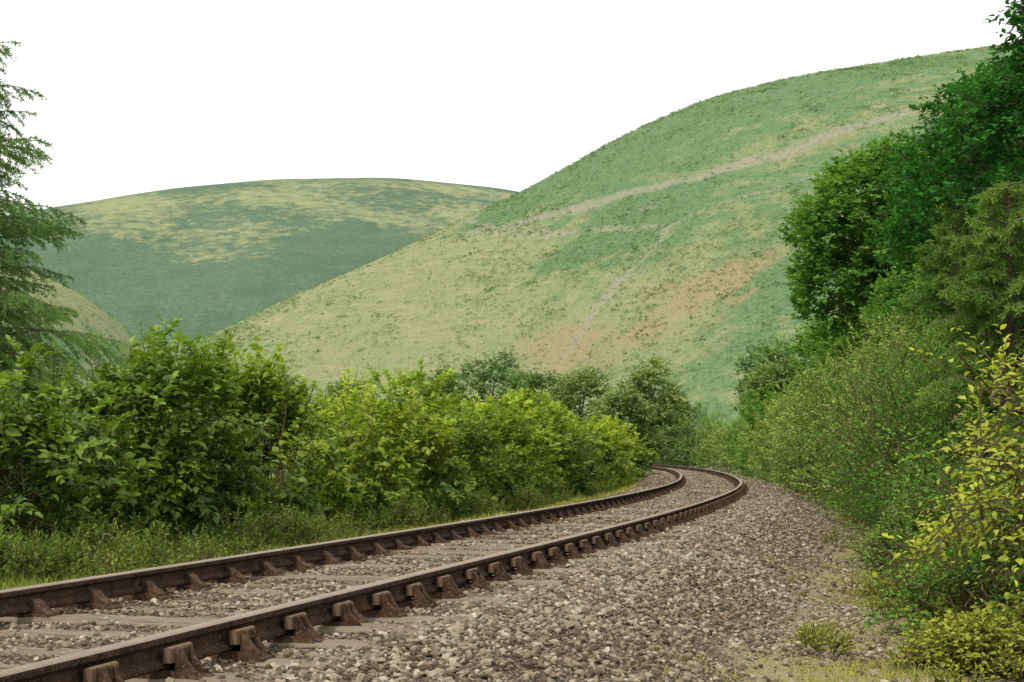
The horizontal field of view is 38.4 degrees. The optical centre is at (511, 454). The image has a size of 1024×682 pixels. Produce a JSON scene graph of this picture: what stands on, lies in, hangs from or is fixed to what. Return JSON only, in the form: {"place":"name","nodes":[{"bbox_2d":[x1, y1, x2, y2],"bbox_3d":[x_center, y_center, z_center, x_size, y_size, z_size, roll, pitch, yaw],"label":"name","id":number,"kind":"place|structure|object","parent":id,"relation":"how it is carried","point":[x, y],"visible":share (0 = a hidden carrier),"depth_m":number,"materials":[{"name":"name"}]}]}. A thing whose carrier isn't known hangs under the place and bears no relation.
{"place":"outdoors","nodes":[
{"label":"outdoors","id":0,"kind":"place"},
{"bbox_2d":[0,43,1012,584],"bbox_3d":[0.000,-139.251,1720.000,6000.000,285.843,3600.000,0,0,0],"label":"hillside terrain","id":1,"kind":"structure","parent":0,"point":[204,259],"depth_m":540.36,"materials":[{"name":"green plant"}]},
{"bbox_2d":[0,466,22,530],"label":"leafy bush","id":2,"kind":"object","parent":1,"relation":"on","point":[6,495],"visible":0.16,"depth_m":13.06,"materials":[{"name":"green plant"}]},
{"bbox_2d":[0,342,27,511],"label":"leafy bush","id":3,"kind":"object","parent":1,"relation":"on","point":[10,367],"visible":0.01,"depth_m":16.82,"materials":[{"name":"green plant"}]},
{"bbox_2d":[0,403,83,562],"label":"leafy bush","id":4,"kind":"object","parent":1,"relation":"on","point":[18,468],"visible":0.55,"depth_m":12.48,"materials":[{"name":"green plant"}]},
{"bbox_2d":[0,334,155,571],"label":"leafy bush","id":5,"kind":"object","parent":1,"relation":"on","point":[60,434],"visible":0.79,"depth_m":12.64,"materials":[{"name":"green plant"}]},
{"bbox_2d":[0,39,158,521],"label":"larch tree","id":6,"kind":"object","parent":1,"relation":"on","point":[43,309],"visible":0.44,"depth_m":17.03,"materials":[{"name":"green plant"}]},
{"bbox_2d":[21,364,150,535],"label":"leafy bush","id":7,"kind":"object","parent":1,"relation":"on","point":[106,512],"visible":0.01,"depth_m":18.84,"materials":[{"name":"green plant"}]},
{"bbox_2d":[25,315,281,555],"bbox_3d":[-3.710,-0.201,15.470,2.641,2.598,2.805,0,0,34],"label":"leafy bush","id":8,"kind":"object","parent":1,"relation":"on","point":[171,489],"visible":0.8,"depth_m":14.95,"materials":[{"name":"green plant"}]},
{"bbox_2d":[114,404,358,523],"bbox_3d":[-4.299,-0.037,21.667,4.461,2.404,3.725,0,0,0],"label":"leafy bush","id":9,"kind":"object","parent":1,"relation":"on","point":[293,481],"visible":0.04,"depth_m":21.41,"materials":[{"name":"green plant"}]},
{"bbox_2d":[119,335,368,535],"bbox_3d":[-3.326,-0.120,18.384,3.307,2.678,2.791,0,0,43],"label":"leafy bush","id":10,"kind":"object","parent":1,"relation":"on","point":[264,400],"visible":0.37,"depth_m":18.21,"materials":[{"name":"green plant"}]},
{"bbox_2d":[247,367,312,476],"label":"leafy bush","id":11,"kind":"object","parent":1,"relation":"on","point":[287,376],"visible":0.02,"depth_m":111.93,"materials":[{"name":"green plant"}]},
{"bbox_2d":[209,375,392,517],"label":"leafy bush","id":12,"kind":"object","parent":1,"relation":"on","point":[318,403],"visible":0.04,"depth_m":24.58,"materials":[{"name":"green plant"}]},
{"bbox_2d":[0,469,647,589],"bbox_3d":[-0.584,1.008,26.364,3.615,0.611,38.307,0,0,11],"label":"verge grass","id":13,"kind":"structure","parent":1,"relation":"on","point":[6,584],"depth_m":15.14,"materials":[{"name":"green plant"}]},
{"bbox_2d":[269,387,407,489],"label":"leafy bush","id":14,"kind":"object","parent":1,"relation":"on","point":[323,427],"depth_m":27.70,"materials":[{"name":"green plant"}]},
{"bbox_2d":[312,373,385,422],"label":"leafy bush","id":15,"kind":"object","parent":1,"relation":"on","point":[339,386],"visible":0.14,"depth_m":109.08,"materials":[{"name":"green plant"}]},
{"bbox_2d":[211,363,497,525],"bbox_3d":[-2.422,-0.008,21.097,4.432,2.496,3.471,0,0,0],"label":"leafy bush","id":16,"kind":"object","parent":1,"relation":"on","point":[415,448],"visible":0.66,"depth_m":20.39,"materials":[{"name":"green plant"}]},
{"bbox_2d":[303,357,523,518],"bbox_3d":[-1.637,-0.219,23.954,3.538,2.756,2.994,0,0,-43],"label":"leafy bush","id":17,"kind":"object","parent":1,"relation":"on","point":[457,423],"visible":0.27,"depth_m":23.98,"materials":[{"name":"green plant"}]},
{"bbox_2d":[404,364,482,410],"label":"leafy bush","id":18,"kind":"object","parent":1,"relation":"on","point":[448,388],"visible":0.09,"depth_m":117.19,"materials":[{"name":"green plant"}]},
{"bbox_2d":[410,396,486,469],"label":"leafy bush","id":19,"kind":"object","parent":1,"relation":"on","point":[462,407],"depth_m":36.86,"materials":[{"name":"green plant"}]},
{"bbox_2d":[424,394,488,467],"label":"leafy bush","id":20,"kind":"object","parent":1,"relation":"on","point":[448,398],"visible":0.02,"depth_m":34.03,"materials":[{"name":"green plant"}]},
{"bbox_2d":[373,395,572,508],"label":"leafy bush","id":21,"kind":"object","parent":1,"relation":"on","point":[534,458],"visible":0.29,"depth_m":26.79,"materials":[{"name":"green plant"}]},
{"bbox_2d":[407,388,568,507],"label":"leafy bush","id":22,"kind":"object","parent":1,"relation":"on","point":[537,482],"visible":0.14,"depth_m":29.86,"materials":[{"name":"green plant"}]},
{"bbox_2d":[450,347,533,414],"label":"valley tree","id":23,"kind":"object","parent":1,"relation":"on","point":[505,371],"visible":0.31,"depth_m":121.29,"materials":[{"name":"green plant"}]},
{"bbox_2d":[0,42,1018,447],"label":"hillside bracken","id":24,"kind":"object","parent":1,"relation":"on","point":[900,64],"visible":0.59,"depth_m":531.62,"materials":[{"name":"green plant"}]},
{"bbox_2d":[0,469,1023,681],"bbox_3d":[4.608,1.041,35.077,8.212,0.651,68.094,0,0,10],"label":"ballast stones","id":25,"kind":"object","parent":1,"relation":"on","point":[657,562],"visible":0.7,"depth_m":8.52,"materials":[{"name":"grey gravel"}]},
{"bbox_2d":[0,464,762,681],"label":"railway track","id":26,"kind":"structure","parent":25,"relation":"on","point":[176,655],"depth_m":7.58,"materials":[{"name":"metal"}]},
{"bbox_2d":[781,487,1023,681],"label":"path weeds","id":27,"kind":"object","parent":25,"relation":"on","point":[805,633],"visible":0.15,"depth_m":8.64,"materials":[{"name":"green plant"}]},
{"bbox_2d":[856,532,1023,637],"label":"bramble bush","id":28,"kind":"object","parent":25,"relation":"on","point":[971,575],"visible":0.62,"depth_m":9.34,"materials":[{"name":"green plant"}]},
{"bbox_2d":[884,589,1023,679],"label":"bramble bush","id":29,"kind":"object","parent":25,"relation":"on","point":[963,639],"visible":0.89,"depth_m":8.08,"materials":[{"name":"green plant"}]},
{"bbox_2d":[498,368,578,413],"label":"valley tree","id":30,"kind":"object","parent":1,"relation":"on","point":[538,380],"visible":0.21,"depth_m":117.42,"materials":[{"name":"green plant"}]},
{"bbox_2d":[484,387,610,496],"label":"leafy bush","id":31,"kind":"object","parent":1,"relation":"on","point":[544,419],"visible":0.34,"depth_m":33.05,"materials":[{"name":"green plant"}]},
{"bbox_2d":[502,393,608,492],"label":"leafy bush","id":32,"kind":"object","parent":1,"relation":"on","point":[562,426],"visible":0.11,"depth_m":36.24,"materials":[{"name":"green plant"}]},
{"bbox_2d":[533,366,617,427],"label":"valley tree","id":33,"kind":"object","parent":1,"relation":"on","point":[576,383],"visible":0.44,"depth_m":110.84,"materials":[{"name":"green plant"}]},
{"bbox_2d":[541,408,629,478],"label":"leafy bush","id":34,"kind":"object","parent":1,"relation":"on","point":[602,439],"visible":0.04,"depth_m":43.08,"materials":[{"name":"green plant"}]},
{"bbox_2d":[535,401,657,487],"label":"leafy bush","id":35,"kind":"object","parent":1,"relation":"on","point":[619,457],"visible":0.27,"depth_m":39.38,"materials":[{"name":"green plant"}]},
{"bbox_2d":[575,476,639,489],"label":"verge grass","id":36,"kind":"structure","parent":1,"relation":"on","point":[620,485],"depth_m":41.72,"materials":[{"name":"green plant"}]},
{"bbox_2d":[580,415,640,479],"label":"leafy bush","id":37,"kind":"object","parent":1,"relation":"on","point":[593,418],"visible":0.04,"depth_m":47.02,"materials":[{"name":"green plant"}]},
{"bbox_2d":[596,423,635,479],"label":"leafy bush","id":38,"kind":"object","parent":1,"relation":"on","point":[630,452],"visible":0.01,"depth_m":50.98,"materials":[{"name":"green plant"}]},
{"bbox_2d":[591,425,642,477],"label":"leafy bush","id":39,"kind":"object","parent":1,"relation":"on","point":[634,471],"visible":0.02,"depth_m":54.86,"materials":[{"name":"green plant"}]},
{"bbox_2d":[585,381,667,450],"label":"valley tree","id":40,"kind":"object","parent":1,"relation":"on","point":[635,415],"visible":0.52,"depth_m":103.38,"materials":[{"name":"green plant"}]},
{"bbox_2d":[614,427,660,477],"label":"leafy bush","id":41,"kind":"object","parent":1,"relation":"on","point":[640,455],"visible":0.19,"depth_m":58.62,"materials":[{"name":"green plant"}]},
{"bbox_2d":[614,354,688,460],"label":"valley tree","id":42,"kind":"object","parent":1,"relation":"on","point":[652,375],"visible":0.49,"depth_m":111.58,"materials":[{"name":"green plant"}]},
{"bbox_2d":[644,424,677,464],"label":"valley shrub","id":43,"kind":"object","parent":1,"relation":"on","point":[664,448],"visible":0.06,"depth_m":121.42,"materials":[{"name":"green plant"}]},
{"bbox_2d":[647,387,701,462],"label":"valley tree","id":44,"kind":"object","parent":1,"relation":"on","point":[689,406],"visible":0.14,"depth_m":124.13,"materials":[{"name":"green plant"}]},
{"bbox_2d":[648,420,719,467],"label":"valley shrub","id":45,"kind":"object","parent":1,"relation":"on","point":[684,456],"visible":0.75,"depth_m":107.63,"materials":[{"name":"green plant"}]},
{"bbox_2d":[664,401,729,462],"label":"valley shrub","id":46,"kind":"object","parent":1,"relation":"on","point":[700,414],"visible":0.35,"depth_m":117.60,"materials":[{"name":"green plant"}]},
{"bbox_2d":[679,409,736,463],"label":"hedge shrub","id":47,"kind":"object","parent":1,"relation":"on","point":[707,432],"visible":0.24,"depth_m":106.92,"materials":[{"name":"green plant"}]},
{"bbox_2d":[689,425,726,456],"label":"hedge shrub","id":48,"kind":"object","parent":1,"relation":"on","point":[706,434],"visible":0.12,"depth_m":113.91,"materials":[{"name":"green plant"}]},
{"bbox_2d":[679,413,746,469],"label":"hedge shrub","id":49,"kind":"object","parent":1,"relation":"on","point":[703,437],"visible":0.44,"depth_m":101.50,"materials":[{"name":"green plant"}]},
{"bbox_2d":[689,420,752,470],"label":"hedge shrub","id":50,"kind":"object","parent":1,"relation":"on","point":[702,455],"visible":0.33,"depth_m":95.45,"materials":[{"name":"green plant"}]},
{"bbox_2d":[709,417,742,472],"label":"hedge shrub","id":51,"kind":"object","parent":1,"relation":"on","point":[721,445],"visible":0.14,"depth_m":89.93,"materials":[{"name":"green plant"}]},
{"bbox_2d":[704,424,757,474],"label":"hedge shrub","id":52,"kind":"object","parent":1,"relation":"on","point":[721,458],"visible":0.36,"depth_m":84.12,"materials":[{"name":"green plant"}]},
{"bbox_2d":[721,398,763,476],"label":"hedge shrub","id":53,"kind":"object","parent":1,"relation":"on","point":[733,453],"visible":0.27,"depth_m":79.80,"materials":[{"name":"green plant"}]},
{"bbox_2d":[723,415,767,471],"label":"hedge shrub","id":54,"kind":"object","parent":1,"relation":"on","point":[741,444],"visible":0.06,"depth_m":74.52,"materials":[{"name":"green plant"}]},
{"bbox_2d":[735,435,766,479],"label":"hedge shrub","id":55,"kind":"object","parent":1,"relation":"on","point":[747,459],"visible":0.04,"depth_m":70.38,"materials":[{"name":"green plant"}]},
{"bbox_2d":[724,416,785,483],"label":"hedge shrub","id":56,"kind":"object","parent":1,"relation":"on","point":[754,448],"visible":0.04,"depth_m":61.71,"materials":[{"name":"green plant"}]},
{"bbox_2d":[729,333,802,418],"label":"valley tree","id":57,"kind":"object","parent":1,"relation":"on","point":[776,352],"visible":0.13,"depth_m":103.31,"materials":[{"name":"green plant"}]},
{"bbox_2d":[736,407,795,480],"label":"hedge shrub","id":58,"kind":"object","parent":1,"relation":"on","point":[754,418],"visible":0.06,"depth_m":65.95,"materials":[{"name":"green plant"}]},
{"bbox_2d":[735,382,802,483],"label":"hedge shrub","id":59,"kind":"object","parent":1,"relation":"on","point":[758,438],"visible":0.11,"depth_m":57.38,"materials":[{"name":"green plant"}]},
{"bbox_2d":[735,356,803,427],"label":"valley tree","id":60,"kind":"object","parent":1,"relation":"on","point":[765,374],"visible":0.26,"depth_m":91.40,"materials":[{"name":"green plant"}]},
{"bbox_2d":[724,382,814,485],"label":"hedge shrub","id":61,"kind":"object","parent":1,"relation":"on","point":[753,407],"visible":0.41,"depth_m":53.42,"materials":[{"name":"green plant"}]},
{"bbox_2d":[619,482,952,681],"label":"path grass","id":62,"kind":"structure","parent":1,"relation":"on","point":[845,667],"depth_m":8.18,"materials":[{"name":"green plant"}]},
{"bbox_2d":[741,392,835,491],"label":"hedge shrub","id":63,"kind":"object","parent":1,"relation":"on","point":[762,459],"visible":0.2,"depth_m":45.92,"materials":[{"name":"green plant"}]},
{"bbox_2d":[748,375,835,494],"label":"hedge shrub","id":64,"kind":"object","parent":1,"relation":"on","point":[773,456],"visible":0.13,"depth_m":42.29,"materials":[{"name":"green plant"}]},
{"bbox_2d":[748,392,835,487],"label":"hedge shrub","id":65,"kind":"object","parent":1,"relation":"on","point":[768,424],"visible":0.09,"depth_m":49.63,"materials":[{"name":"green plant"}]},
{"bbox_2d":[782,313,837,398],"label":"valley tree","id":66,"kind":"object","parent":1,"relation":"on","point":[797,349],"visible":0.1,"depth_m":90.22,"materials":[{"name":"green plant"}]},
{"bbox_2d":[762,368,868,497],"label":"hedge shrub","id":67,"kind":"object","parent":1,"relation":"on","point":[782,446],"visible":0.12,"depth_m":39.36,"materials":[{"name":"green plant"}]},
{"bbox_2d":[800,317,853,382],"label":"valley tree","id":68,"kind":"object","parent":1,"relation":"on","point":[829,324],"visible":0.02,"depth_m":71.92,"materials":[{"name":"green plant"}]},
{"bbox_2d":[757,342,901,510],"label":"hedge shrub","id":69,"kind":"object","parent":1,"relation":"on","point":[816,388],"visible":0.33,"depth_m":29.85,"materials":[{"name":"green plant"}]},
{"bbox_2d":[770,345,898,495],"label":"hedge shrub","id":70,"kind":"object","parent":1,"relation":"on","point":[799,417],"visible":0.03,"depth_m":36.53,"materials":[{"name":"green plant"}]},
{"bbox_2d":[779,326,891,504],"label":"hedge shrub","id":71,"kind":"object","parent":1,"relation":"on","point":[820,349],"visible":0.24,"depth_m":33.11,"materials":[{"name":"green plant"}]},
{"bbox_2d":[794,311,929,524],"bbox_3d":[6.206,-0.526,24.752,2.752,3.855,2.867,0,0,27],"label":"hedge shrub","id":72,"kind":"object","parent":1,"relation":"on","point":[863,350],"visible":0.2,"depth_m":24.98,"materials":[{"name":"green plant"}]},
{"bbox_2d":[773,127,953,370],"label":"broadleaf tree","id":73,"kind":"object","parent":1,"relation":"on","point":[857,266],"visible":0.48,"depth_m":48.87,"materials":[{"name":"green plant"}]},
{"bbox_2d":[809,307,919,517],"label":"hedge shrub","id":74,"kind":"object","parent":1,"relation":"on","point":[882,326],"visible":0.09,"depth_m":27.67,"materials":[{"name":"green plant"}]},
{"bbox_2d":[817,317,947,530],"bbox_3d":[5.976,-0.340,22.263,3.001,3.625,2.975,0,0,0],"label":"hedge shrub","id":75,"kind":"object","parent":1,"relation":"on","point":[863,402],"visible":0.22,"depth_m":22.42,"materials":[{"name":"green plant"}]},
{"bbox_2d":[853,312,921,461],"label":"hedge shrub","id":76,"kind":"object","parent":1,"relation":"on","point":[879,358],"visible":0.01,"depth_m":34.82,"materials":[{"name":"green plant"}]},
{"bbox_2d":[852,264,929,413],"bbox_3d":[11.500,-2.113,39.843,4.519,6.628,5.284,0,0,0],"label":"broadleaf tree","id":77,"kind":"object","parent":1,"relation":"on","point":[881,295],"visible":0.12,"depth_m":39.56,"materials":[{"name":"green plant"}]},
{"bbox_2d":[807,342,977,530],"bbox_3d":[5.780,-0.132,19.905,3.471,2.866,2.894,0,0,0],"label":"hedge shrub","id":78,"kind":"object","parent":1,"relation":"on","point":[841,509],"visible":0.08,"depth_m":20.07,"materials":[{"name":"green plant"}]},
{"bbox_2d":[841,465,971,578],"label":"bramble bush","id":79,"kind":"object","parent":1,"relation":"on","point":[874,562],"visible":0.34,"depth_m":13.72,"materials":[{"name":"green plant"}]},
{"bbox_2d":[806,319,1023,549],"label":"hedge shrub","id":80,"kind":"object","parent":1,"relation":"on","point":[944,428],"visible":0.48,"depth_m":15.61,"materials":[{"name":"green plant"}]},
{"bbox_2d":[816,313,1023,539],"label":"hedge shrub","id":81,"kind":"object","parent":1,"relation":"on","point":[889,401],"visible":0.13,"depth_m":18.17,"materials":[{"name":"green plant"}]},
{"bbox_2d":[850,204,1006,524],"bbox_3d":[6.784,-1.100,22.581,3.449,5.523,3.283,0,0,0],"label":"spruce tree","id":82,"kind":"object","parent":1,"relation":"on","point":[930,301],"visible":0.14,"depth_m":22.47,"materials":[{"name":"green plant"}]},
{"bbox_2d":[870,486,1011,608],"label":"bramble bush","id":83,"kind":"object","parent":1,"relation":"on","point":[908,527],"visible":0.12,"depth_m":12.19,"materials":[{"name":"green plant"}]},
{"bbox_2d":[876,61,1008,277],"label":"broadleaf tree","id":84,"kind":"object","parent":1,"relation":"on","point":[932,128],"visible":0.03,"depth_m":43.81,"materials":[{"name":"green plant"}]},
{"bbox_2d":[864,57,1023,336],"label":"broadleaf tree","id":85,"kind":"object","parent":1,"relation":"on","point":[918,210],"visible":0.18,"depth_m":29.29,"materials":[{"name":"green plant"}]},
{"bbox_2d":[867,510,1023,625],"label":"bramble bush","id":86,"kind":"object","parent":1,"relation":"on","point":[948,542],"visible":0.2,"depth_m":10.48,"materials":[{"name":"green plant"}]},
{"bbox_2d":[872,301,1023,632],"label":"yellow leaved shrub","id":87,"kind":"object","parent":1,"relation":"on","point":[1012,493],"visible":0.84,"depth_m":9.29,"materials":[{"name":"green plant"}]},
{"bbox_2d":[877,180,1023,572],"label":"spruce tree","id":88,"kind":"object","parent":1,"relation":"on","point":[981,295],"visible":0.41,"depth_m":15.27,"materials":[{"name":"green plant"}]},
{"bbox_2d":[882,415,1023,555],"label":"hedge shrub","id":89,"kind":"object","parent":1,"relation":"on","point":[953,481],"visible":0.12,"depth_m":13.56,"materials":[{"name":"green plant"}]},
{"bbox_2d":[890,202,1018,354],"bbox_3d":[8.534,-1.612,25.159,4.246,5.822,4.569,0,0,0],"label":"broadleaf tree","id":90,"kind":"object","parent":1,"relation":"on","point":[924,280],"visible":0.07,"depth_m":25.05,"materials":[{"name":"green plant"}]},
{"bbox_2d":[893,398,1023,601],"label":"yellow leaved shrub","id":91,"kind":"object","parent":1,"relation":"on","point":[930,529],"visible":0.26,"depth_m":11.29,"materials":[{"name":"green plant"}]},
{"bbox_2d":[917,114,1021,310],"bbox_3d":[12.986,-4.409,36.001,6.592,9.995,6.288,0,0,22],"label":"broadleaf tree","id":92,"kind":"object","parent":1,"relation":"on","point":[965,194],"visible":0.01,"depth_m":35.76,"materials":[{"name":"green plant"}]},
{"bbox_2d":[927,0,1023,332],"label":"broadleaf tree","id":93,"kind":"object","parent":1,"relation":"on","point":[985,155],"visible":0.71,"depth_m":21.61,"materials":[{"name":"green plant"}]},
{"bbox_2d":[939,455,1023,603],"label":"hawthorn bush","id":94,"kind":"object","parent":1,"relation":"on","point":[1004,520],"visible":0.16,"depth_m":10.32,"materials":[{"name":"green plant"}]},
{"bbox_2d":[0,0,1023,214],"label":"sky","id":95,"kind":"structure","parent":0,"point":[142,96],"materials":[{"name":"white"}]}
]}

